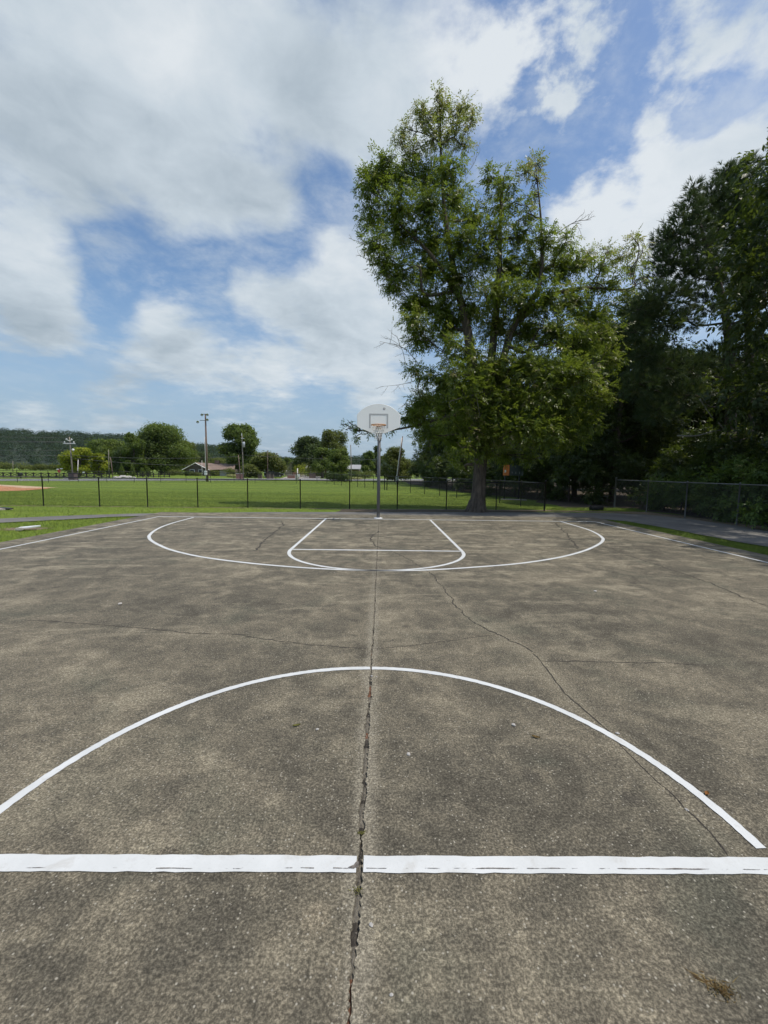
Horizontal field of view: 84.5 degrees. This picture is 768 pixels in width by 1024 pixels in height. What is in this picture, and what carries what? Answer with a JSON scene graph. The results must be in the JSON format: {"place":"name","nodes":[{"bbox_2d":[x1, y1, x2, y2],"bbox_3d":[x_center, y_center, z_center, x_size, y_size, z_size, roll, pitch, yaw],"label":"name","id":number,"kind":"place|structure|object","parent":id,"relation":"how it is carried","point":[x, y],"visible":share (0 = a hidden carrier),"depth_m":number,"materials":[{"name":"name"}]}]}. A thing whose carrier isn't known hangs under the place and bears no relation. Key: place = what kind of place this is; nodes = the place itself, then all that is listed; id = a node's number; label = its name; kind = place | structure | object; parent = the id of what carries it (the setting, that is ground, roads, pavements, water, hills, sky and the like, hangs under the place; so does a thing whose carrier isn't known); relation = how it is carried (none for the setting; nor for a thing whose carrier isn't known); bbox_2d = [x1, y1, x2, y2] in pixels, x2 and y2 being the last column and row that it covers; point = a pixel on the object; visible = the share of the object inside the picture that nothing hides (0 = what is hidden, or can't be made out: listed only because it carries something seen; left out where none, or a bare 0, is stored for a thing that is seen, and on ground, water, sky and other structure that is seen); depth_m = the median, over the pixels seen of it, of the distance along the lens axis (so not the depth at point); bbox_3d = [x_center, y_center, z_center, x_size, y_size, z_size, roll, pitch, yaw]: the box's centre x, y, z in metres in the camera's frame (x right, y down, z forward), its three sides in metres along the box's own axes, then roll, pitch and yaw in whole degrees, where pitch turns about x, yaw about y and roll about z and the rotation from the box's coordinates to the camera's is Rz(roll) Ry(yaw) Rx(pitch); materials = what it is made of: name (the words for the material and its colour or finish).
{"place":"outdoors","nodes":[
{"label":"outdoors","id":0,"kind":"place"},
{"bbox_2d":[0,505,338,517],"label":"lawn grass","id":1,"kind":"structure","parent":0,"point":[141,510],"depth_m":17.20,"materials":[{"name":"plant"}]},
{"bbox_2d":[0,434,370,471],"bbox_3d":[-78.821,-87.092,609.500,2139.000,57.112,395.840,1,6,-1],"label":"hills","id":2,"kind":"structure","parent":0,"point":[44,462],"depth_m":451.80,"materials":[{"name":"plant"}]},
{"bbox_2d":[0,427,416,471],"bbox_3d":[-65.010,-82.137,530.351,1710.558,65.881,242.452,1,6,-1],"label":"hillside forest","id":3,"kind":"object","parent":2,"relation":"on","point":[10,436],"visible":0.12,"depth_m":525.11,"materials":[{"name":"green plant"}]},
{"bbox_2d":[0,479,454,480],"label":"road","id":4,"kind":"structure","parent":0,"point":[157,479],"depth_m":58.03,"materials":[{"name":"asphalt"}]},
{"bbox_2d":[0,468,766,553],"bbox_3d":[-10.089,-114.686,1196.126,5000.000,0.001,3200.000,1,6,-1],"label":"ground","id":5,"kind":"structure","parent":0,"point":[285,488],"depth_m":28.27,"materials":[{"name":"plant"}]},
{"bbox_2d":[0,462,29,469],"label":"bush","id":6,"kind":"object","parent":5,"relation":"on","point":[5,465],"visible":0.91,"depth_m":163.87,"materials":[{"name":"green plant"}]},
{"bbox_2d":[0,486,45,490],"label":"infield","id":7,"kind":"object","parent":5,"relation":"on","point":[11,489],"visible":0.5,"depth_m":32.16,"materials":[{"name":"orange soil"}]},
{"bbox_2d":[18,465,42,470],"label":"bush","id":8,"kind":"object","parent":5,"relation":"on","point":[27,467],"visible":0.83,"depth_m":164.11,"materials":[{"name":"green plant"}]},
{"bbox_2d":[33,463,61,470],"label":"bush","id":9,"kind":"object","parent":5,"relation":"on","point":[50,467],"visible":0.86,"depth_m":164.15,"materials":[{"name":"green plant"}]},
{"bbox_2d":[0,472,109,477],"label":"board fence","id":10,"kind":"object","parent":5,"relation":"on","point":[26,473],"visible":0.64,"depth_m":66.11,"materials":[{"name":"wood"}]},
{"bbox_2d":[0,516,131,541],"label":"verge grass","id":11,"kind":"structure","parent":5,"relation":"on","point":[13,525],"depth_m":12.23,"materials":[{"name":"plant"}]},
{"bbox_2d":[57,447,93,475],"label":"tree","id":12,"kind":"object","parent":5,"relation":"on","point":[82,454],"visible":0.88,"depth_m":82.52,"materials":[{"name":"green plant"}]},
{"bbox_2d":[91,453,109,475],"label":"tree","id":13,"kind":"object","parent":5,"relation":"on","point":[100,464],"visible":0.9,"depth_m":85.66,"materials":[{"name":"green plant"}]},
{"bbox_2d":[84,437,124,473],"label":"tree","id":14,"kind":"object","parent":5,"relation":"on","point":[100,446],"visible":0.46,"depth_m":106.93,"materials":[{"name":"green plant"}]},
{"bbox_2d":[110,445,137,474],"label":"tree","id":15,"kind":"object","parent":5,"relation":"on","point":[116,461],"visible":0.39,"depth_m":102.00,"materials":[{"name":"green plant"}]},
{"bbox_2d":[119,432,148,473],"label":"tree","id":16,"kind":"object","parent":5,"relation":"on","point":[137,445],"visible":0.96,"depth_m":98.89,"materials":[{"name":"green plant"}]},
{"bbox_2d":[0,470,315,482],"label":"chain link fence","id":17,"kind":"object","parent":5,"relation":"on","point":[254,477],"visible":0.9,"depth_m":49.85,"materials":[{"name":"black metal"}]},
{"bbox_2d":[121,421,198,474],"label":"tree","id":18,"kind":"object","parent":5,"relation":"on","point":[158,439],"visible":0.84,"depth_m":103.96,"materials":[{"name":"green plant"}]},
{"bbox_2d":[181,439,200,466],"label":"tree","id":19,"kind":"object","parent":5,"relation":"on","point":[193,444],"visible":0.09,"depth_m":121.44,"materials":[{"name":"green plant"}]},
{"bbox_2d":[196,414,208,481],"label":"floodlight pole","id":20,"kind":"object","parent":5,"relation":"on","point":[206,459],"visible":0.92,"depth_m":55.79,"materials":[{"name":"brown wood"}]},
{"bbox_2d":[194,452,212,462],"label":"tree","id":21,"kind":"object","parent":5,"relation":"on","point":[202,456],"visible":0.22,"depth_m":149.54,"materials":[{"name":"green plant"}]},
{"bbox_2d":[182,460,238,475],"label":"house","id":22,"kind":"structure","parent":5,"relation":"on","point":[216,465],"depth_m":101.98,"materials":[{"name":"brick"}]},
{"bbox_2d":[215,422,261,469],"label":"tree","id":23,"kind":"object","parent":5,"relation":"on","point":[232,450],"visible":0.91,"depth_m":104.98,"materials":[{"name":"green plant"}]},
{"bbox_2d":[237,464,262,477],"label":"bush","id":24,"kind":"object","parent":5,"relation":"on","point":[253,469],"visible":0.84,"depth_m":84.81,"materials":[{"name":"green plant"}]},
{"bbox_2d":[247,450,287,477],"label":"tree","id":25,"kind":"object","parent":5,"relation":"on","point":[276,463],"visible":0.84,"depth_m":86.65,"materials":[{"name":"green plant"}]},
{"bbox_2d":[0,487,560,508],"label":"field grass","id":26,"kind":"structure","parent":5,"relation":"on","point":[231,500],"depth_m":22.96,"materials":[{"name":"plant"}]},
{"bbox_2d":[288,435,322,475],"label":"tree","id":27,"kind":"object","parent":5,"relation":"on","point":[304,447],"visible":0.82,"depth_m":109.47,"materials":[{"name":"green plant"}]},
{"bbox_2d":[311,447,330,477],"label":"tree","id":28,"kind":"object","parent":5,"relation":"on","point":[316,465],"visible":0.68,"depth_m":89.11,"materials":[{"name":"green plant"}]},
{"bbox_2d":[0,505,652,512],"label":"earth strip","id":29,"kind":"object","parent":5,"relation":"on","point":[410,509],"visible":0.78,"depth_m":19.05,"materials":[{"name":"soil"}]},
{"bbox_2d":[0,476,546,510],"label":"chain link fence","id":30,"kind":"object","parent":29,"relation":"on","point":[247,479],"visible":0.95,"depth_m":18.74,"materials":[{"name":"black metal"}]},
{"bbox_2d":[318,429,348,470],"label":"tree","id":31,"kind":"object","parent":5,"relation":"on","point":[329,439],"visible":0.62,"depth_m":94.17,"materials":[{"name":"green plant"}]},
{"bbox_2d":[305,465,361,476],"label":"house","id":32,"kind":"structure","parent":5,"relation":"on","point":[356,468],"depth_m":118.65,"materials":[{"name":"white brick"}]},
{"bbox_2d":[325,447,350,479],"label":"tree","id":33,"kind":"object","parent":5,"relation":"on","point":[339,460],"visible":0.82,"depth_m":68.72,"materials":[{"name":"green plant"}]},
{"bbox_2d":[325,471,350,481],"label":"bush","id":34,"kind":"object","parent":5,"relation":"on","point":[344,477],"visible":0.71,"depth_m":62.61,"materials":[{"name":"green plant"}]},
{"bbox_2d":[360,450,375,477],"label":"tree","id":35,"kind":"object","parent":5,"relation":"on","point":[367,466],"visible":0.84,"depth_m":102.94,"materials":[{"name":"green plant"}]},
{"bbox_2d":[371,445,384,476],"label":"tree","id":36,"kind":"object","parent":5,"relation":"on","point":[375,463],"visible":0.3,"depth_m":117.33,"materials":[{"name":"green plant"}]},
{"bbox_2d":[380,446,413,480],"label":"tree","id":37,"kind":"object","parent":5,"relation":"on","point":[391,457],"visible":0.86,"depth_m":70.76,"materials":[{"name":"green plant"}]},
{"bbox_2d":[319,474,544,509],"bbox_3d":[0.125,-2.546,36.819,1.648,1.390,38.156,-2,6,-25],"label":"chain link fence","id":38,"kind":"object","parent":5,"relation":"on","point":[385,479],"visible":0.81,"depth_m":29.99,"materials":[{"name":"black metal"}]},
{"bbox_2d":[337,509,535,511],"bbox_3d":[2.326,-0.058,18.547,8.911,0.001,1.268,0,6,-8],"label":"earth strip","id":39,"kind":"object","parent":5,"relation":"on","point":[368,510],"visible":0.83,"depth_m":18.39,"materials":[{"name":"brown soil"}]},
{"bbox_2d":[339,77,656,512],"bbox_3d":[4.881,-8.854,17.900,13.882,17.988,6.511,1,6,-1],"label":"broadleaf tree","id":40,"kind":"object","parent":5,"relation":"on","point":[479,409],"visible":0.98,"depth_m":17.47,"materials":[{"name":"green plant"}]},
{"bbox_2d":[546,506,642,511],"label":"lawn grass","id":41,"kind":"structure","parent":5,"relation":"on","point":[584,508],"depth_m":20.08,"materials":[{"name":"plant"}]},
{"bbox_2d":[608,519,767,554],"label":"verge grass","id":42,"kind":"structure","parent":5,"relation":"on","point":[706,539],"depth_m":11.32,"materials":[{"name":"plant"}]},
{"bbox_2d":[628,512,767,530],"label":"earth strip","id":43,"kind":"object","parent":5,"relation":"on","point":[687,517],"visible":0.68,"depth_m":16.68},
{"bbox_2d":[614,477,767,528],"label":"chain link fence","id":44,"kind":"object","parent":43,"relation":"on","point":[687,492],"visible":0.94,"depth_m":16.61,"materials":[{"name":"metal"}]},
{"label":"scoreboard pad","id":45,"kind":"structure","parent":5,"relation":"on","visible":0},
{"bbox_2d":[503,465,522,498],"bbox_3d":[8.274,-1.869,27.205,1.270,2.314,0.214,1,6,-1],"label":"scoreboard","id":46,"kind":"object","parent":45,"relation":"on","point":[513,470],"visible":0.83,"depth_m":27.05,"materials":[{"name":"black metal"}]},
{"bbox_2d":[0,512,767,1023],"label":"court floor","id":47,"kind":"structure","parent":0,"point":[248,770],"depth_m":2.41,"materials":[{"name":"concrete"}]},
{"bbox_2d":[0,854,356,872],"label":"division line","id":48,"kind":"object","parent":47,"relation":"on","point":[157,863],"visible":1,"depth_m":1.79,"materials":[{"name":"white paint"}]},
{"bbox_2d":[0,667,369,813],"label":"half circle line","id":49,"kind":"object","parent":47,"relation":"on","point":[4,806],"visible":1,"depth_m":2.73,"materials":[{"name":"white paint"}]},
{"bbox_2d":[28,620,355,647],"bbox_3d":[-2.018,1.231,4.336,3.802,0.001,0.110,2,6,10],"label":"crack","id":50,"kind":"object","parent":47,"relation":"on","point":[197,633],"visible":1,"depth_m":4.31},
{"bbox_2d":[347,519,378,1023],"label":"pavement crack","id":51,"kind":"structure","parent":47,"relation":"on","point":[356,918],"depth_m":1.84,"materials":[{"name":"asphalt"}]},
{"bbox_2d":[158,516,591,521],"bbox_3d":[-0.202,0.246,14.684,15.196,0.001,0.090,1,6,-1],"label":"boundary line","id":52,"kind":"object","parent":47,"relation":"on","point":[402,519],"visible":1,"depth_m":14.69,"materials":[{"name":"white paint"}]},
{"bbox_2d":[147,517,604,570],"bbox_3d":[-0.157,0.618,10.863,12.734,0.001,7.607,1,6,-1],"label":"three point line","id":53,"kind":"object","parent":47,"relation":"on","point":[156,543],"visible":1,"depth_m":7.90,"materials":[{"name":"white paint"}]},
{"bbox_2d":[287,549,465,570],"bbox_3d":[-0.147,0.896,8.006,3.681,0.001,1.842,1,6,-1],"label":"free throw arc","id":54,"kind":"object","parent":47,"relation":"on","point":[457,560],"visible":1,"depth_m":7.58,"materials":[{"name":"white paint"}]},
{"bbox_2d":[293,549,460,551],"bbox_3d":[-0.154,0.807,8.922,3.560,0.001,0.087,1,6,-1],"label":"free throw line","id":55,"kind":"object","parent":47,"relation":"on","point":[367,550],"visible":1,"depth_m":8.92,"materials":[{"name":"white paint"}]},
{"bbox_2d":[357,404,399,518],"bbox_3d":[-0.182,-1.610,14.025,1.348,3.829,1.391,6,8,44],"label":"basketball hoop","id":56,"kind":"object","parent":47,"relation":"on","point":[379,420],"visible":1,"depth_m":13.65,"materials":[{"name":"white metal"}]},
{"bbox_2d":[26,557,767,1023],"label":"grit","id":57,"kind":"object","parent":47,"relation":"on","point":[364,719],"visible":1,"depth_m":2.90,"materials":[{"name":"gravel"}]},
{"bbox_2d":[387,549,532,651],"bbox_3d":[0.744,1.056,6.507,0.289,0.001,5.311,0,6,-12],"label":"crack","id":58,"kind":"object","parent":47,"relation":"on","point":[466,616],"visible":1,"depth_m":4.91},
{"bbox_2d":[363,855,767,873],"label":"division line","id":59,"kind":"object","parent":47,"relation":"on","point":[526,864],"visible":1,"depth_m":1.81,"materials":[{"name":"white paint"}]},
{"bbox_2d":[27,861,766,869],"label":"worn seam","id":60,"kind":"object","parent":59,"relation":"on","point":[356,864],"visible":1,"depth_m":1.79,"materials":[{"name":"asphalt"}]},
{"bbox_2d":[372,667,765,847],"bbox_3d":[0.971,1.404,2.931,2.510,0.001,0.540,6,8,43],"label":"half circle line","id":61,"kind":"object","parent":47,"relation":"on","point":[741,830],"visible":1,"depth_m":2.56,"materials":[{"name":"white paint"}]},
{"bbox_2d":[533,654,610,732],"bbox_3d":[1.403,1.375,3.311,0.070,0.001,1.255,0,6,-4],"label":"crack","id":62,"kind":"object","parent":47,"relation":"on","point":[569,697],"visible":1,"depth_m":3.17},
{"bbox_2d":[545,660,698,664],"bbox_3d":[2.146,1.341,3.769,1.466,0.001,0.044,1,6,1],"label":"crack","id":63,"kind":"object","parent":47,"relation":"on","point":[625,662],"visible":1,"depth_m":3.77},
{"bbox_2d":[620,745,727,855],"bbox_3d":[1.504,1.480,2.246,0.034,0.001,0.777,0,6,-4],"label":"crack","id":64,"kind":"object","parent":47,"relation":"on","point":[722,847],"visible":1,"depth_m":2.10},
{"bbox_2d":[598,522,767,562],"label":"boundary line","id":65,"kind":"object","parent":47,"relation":"on","point":[692,544],"visible":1,"depth_m":10.05,"materials":[{"name":"white paint"}]},
{"bbox_2d":[701,974,740,1002],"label":"dry weed","id":66,"kind":"object","parent":47,"relation":"on","point":[724,992],"visible":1,"depth_m":1.38,"materials":[{"name":"plant"}]},
{"bbox_2d":[0,512,767,546],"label":"path","id":67,"kind":"structure","parent":0,"point":[742,534],"depth_m":15.05,"materials":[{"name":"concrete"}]},
{"bbox_2d":[0,0,767,459],"label":"sky","id":68,"kind":"structure","parent":0,"point":[177,223],"materials":[{"name":"blue"}]},
{"bbox_2d":[401,480,767,526],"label":"woods floor","id":69,"kind":"structure","parent":0,"point":[576,502],"depth_m":25.89,"materials":[{"name":"soil"}]},
{"bbox_2d":[406,453,437,484],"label":"shrub","id":70,"kind":"object","parent":69,"relation":"on","point":[412,470],"visible":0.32,"depth_m":53.11,"materials":[{"name":"green plant"}]},
{"bbox_2d":[404,391,441,464],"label":"woodland tree","id":71,"kind":"object","parent":69,"relation":"on","point":[416,451],"visible":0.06,"depth_m":61.85,"materials":[{"name":"green plant"}]},
{"bbox_2d":[416,460,444,484],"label":"shrub","id":72,"kind":"object","parent":69,"relation":"on","point":[423,472],"visible":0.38,"depth_m":48.55,"materials":[{"name":"green plant"}]},
{"bbox_2d":[422,453,448,487],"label":"shrub","id":73,"kind":"object","parent":69,"relation":"on","point":[427,464],"visible":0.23,"depth_m":46.05,"materials":[{"name":"green plant"}]},
{"bbox_2d":[410,391,466,484],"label":"woodland tree","id":74,"kind":"object","parent":69,"relation":"on","point":[431,453],"visible":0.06,"depth_m":55.07,"materials":[{"name":"green plant"}]},
{"bbox_2d":[418,384,469,483],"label":"woodland tree","id":75,"kind":"object","parent":69,"relation":"on","point":[435,449],"visible":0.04,"depth_m":49.72,"materials":[{"name":"green plant"}]},
{"bbox_2d":[425,443,473,488],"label":"shrub","id":76,"kind":"object","parent":69,"relation":"on","point":[437,470],"visible":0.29,"depth_m":41.64,"materials":[{"name":"green plant"}]},
{"bbox_2d":[443,453,488,490],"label":"shrub","id":77,"kind":"object","parent":69,"relation":"on","point":[452,474],"visible":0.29,"depth_m":38.07,"materials":[{"name":"green plant"}]},
{"bbox_2d":[448,460,503,490],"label":"shrub","id":78,"kind":"object","parent":69,"relation":"on","point":[461,471],"visible":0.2,"depth_m":35.30,"materials":[{"name":"green plant"}]},
{"bbox_2d":[486,458,525,494],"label":"shrub","id":79,"kind":"object","parent":69,"relation":"on","point":[488,469],"visible":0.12,"depth_m":32.30,"materials":[{"name":"green plant"}]},
{"bbox_2d":[473,435,553,496],"bbox_3d":[9.176,-3.316,29.951,6.005,5.011,3.866,4,6,30],"label":"shrub","id":80,"kind":"object","parent":69,"relation":"on","point":[498,474],"visible":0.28,"depth_m":29.82,"materials":[{"name":"green plant"}]},
{"bbox_2d":[501,363,559,494],"bbox_3d":[13.078,-6.825,35.002,7.736,11.194,8.596,4,7,33],"label":"woodland tree","id":81,"kind":"object","parent":69,"relation":"on","point":[531,447],"visible":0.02,"depth_m":33.77,"materials":[{"name":"green plant"}]},
{"bbox_2d":[507,451,578,500],"bbox_3d":[9.967,-2.330,27.142,4.364,3.302,4.266,2,6,16],"label":"shrub","id":82,"kind":"object","parent":69,"relation":"on","point":[533,474],"visible":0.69,"depth_m":27.11,"materials":[{"name":"green plant"}]},
{"bbox_2d":[537,433,606,501],"bbox_3d":[11.086,-2.712,24.968,3.705,4.802,5.755,2,6,13],"label":"shrub","id":83,"kind":"object","parent":69,"relation":"on","point":[582,466],"visible":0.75,"depth_m":23.95,"materials":[{"name":"green plant"}]},
{"bbox_2d":[526,330,632,496],"bbox_3d":[13.859,-7.097,29.894,8.507,12.734,9.428,5,7,34],"label":"woodland tree","id":84,"kind":"object","parent":69,"relation":"on","point":[573,493],"visible":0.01,"depth_m":29.95,"materials":[{"name":"green plant"}]},
{"bbox_2d":[558,425,631,504],"bbox_3d":[12.512,-2.804,25.136,3.866,5.011,6.005,6,8,44],"label":"shrub","id":85,"kind":"object","parent":69,"relation":"on","point":[602,445],"visible":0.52,"depth_m":24.19,"materials":[{"name":"green plant"}]},
{"bbox_2d":[557,288,698,501],"bbox_3d":[13.999,-6.893,25.671,8.041,13.109,7.882,3,6,26],"label":"woodland tree","id":86,"kind":"object","parent":69,"relation":"on","point":[609,419],"visible":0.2,"depth_m":24.42,"materials":[{"name":"green plant"}]},
{"bbox_2d":[550,321,707,494],"bbox_3d":[15.369,-6.408,28.144,8.143,11.783,9.048,1,6,7],"label":"woodland tree","id":87,"kind":"object","parent":69,"relation":"on","point":[675,424],"visible":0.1,"depth_m":25.79,"materials":[{"name":"green plant"}]},
{"bbox_2d":[607,447,682,509],"bbox_3d":[13.682,-1.798,22.169,4.266,3.302,4.364,-1,6,-18],"label":"shrub","id":88,"kind":"object","parent":69,"relation":"on","point":[640,472],"visible":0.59,"depth_m":22.35,"materials":[{"name":"green plant"}]},
{"bbox_2d":[605,340,707,499],"bbox_3d":[17.661,-6.627,30.704,8.143,11.783,9.048,2,6,10],"label":"woodland tree","id":89,"kind":"object","parent":69,"relation":"on","point":[629,444],"visible":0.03,"depth_m":28.36,"materials":[{"name":"green plant"}]},
{"bbox_2d":[640,469,704,512],"bbox_3d":[13.598,-0.910,19.782,2.277,2.432,2.666,-4,7,-40],"label":"shrub","id":90,"kind":"object","parent":69,"relation":"on","point":[655,495],"visible":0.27,"depth_m":19.78,"materials":[{"name":"green plant"}]},
{"bbox_2d":[644,466,708,513],"bbox_3d":[13.219,-1.026,18.725,3.117,2.359,3.047,6,8,43],"label":"shrub","id":91,"kind":"object","parent":69,"relation":"on","point":[679,494],"visible":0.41,"depth_m":18.41,"materials":[{"name":"green plant"}]},
{"bbox_2d":[624,349,740,488],"bbox_3d":[20.324,-5.967,30.035,7.329,10.605,8.144,-1,6,-21],"label":"woodland tree","id":92,"kind":"object","parent":69,"relation":"on","point":[698,418],"visible":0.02,"depth_m":28.37,"materials":[{"name":"green plant"}]},
{"bbox_2d":[613,174,767,447],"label":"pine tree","id":93,"kind":"object","parent":69,"relation":"on","point":[658,303],"visible":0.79,"depth_m":20.80,"materials":[{"name":"green plant"}]},
{"bbox_2d":[656,345,740,476],"bbox_3d":[20.687,-5.959,29.010,7.940,10.723,7.164,6,7,42],"label":"woodland tree","id":94,"kind":"object","parent":69,"relation":"on","point":[701,415],"visible":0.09,"depth_m":27.05,"materials":[{"name":"green plant"}]},
{"bbox_2d":[645,417,767,490],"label":"shrub","id":95,"kind":"object","parent":69,"relation":"on","point":[669,462],"visible":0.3,"depth_m":19.87,"materials":[{"name":"green plant"}]},
{"bbox_2d":[676,456,752,520],"bbox_3d":[13.186,-0.768,16.543,2.704,2.887,3.165,3,6,25],"label":"shrub","id":96,"kind":"object","parent":69,"relation":"on","point":[707,494],"visible":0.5,"depth_m":16.60,"materials":[{"name":"green plant"}]},
{"bbox_2d":[674,127,767,452],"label":"woodland tree","id":97,"kind":"object","parent":69,"relation":"on","point":[741,278],"visible":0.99,"depth_m":16.94,"materials":[{"name":"green plant"}]},
{"bbox_2d":[680,430,767,493],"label":"shrub","id":98,"kind":"object","parent":69,"relation":"on","point":[711,445],"visible":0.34,"depth_m":17.86,"materials":[{"name":"green plant"}]},
{"bbox_2d":[688,149,767,435],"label":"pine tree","id":99,"kind":"object","parent":69,"relation":"on","point":[723,197],"visible":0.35,"depth_m":21.74,"materials":[{"name":"green plant"}]},
{"bbox_2d":[693,454,767,522],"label":"shrub","id":100,"kind":"object","parent":69,"relation":"on","point":[719,473],"visible":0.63,"depth_m":15.54,"materials":[{"name":"green plant"}]},
{"bbox_2d":[696,436,767,485],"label":"shrub","id":101,"kind":"object","parent":69,"relation":"on","point":[724,457],"visible":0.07,"depth_m":16.51,"materials":[{"name":"green plant"}]},
{"bbox_2d":[709,330,767,433],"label":"woodland tree","id":102,"kind":"object","parent":69,"relation":"on","point":[762,421],"visible":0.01,"depth_m":26.44,"materials":[{"name":"green plant"}]},
{"bbox_2d":[717,354,767,442],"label":"woodland tree","id":103,"kind":"object","parent":69,"relation":"on","point":[764,427],"visible":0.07,"depth_m":25.85,"materials":[{"name":"green plant"}]},
{"bbox_2d":[730,455,767,529],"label":"shrub","id":104,"kind":"object","parent":69,"relation":"on","point":[748,517],"visible":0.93,"depth_m":14.05,"materials":[{"name":"green plant"}]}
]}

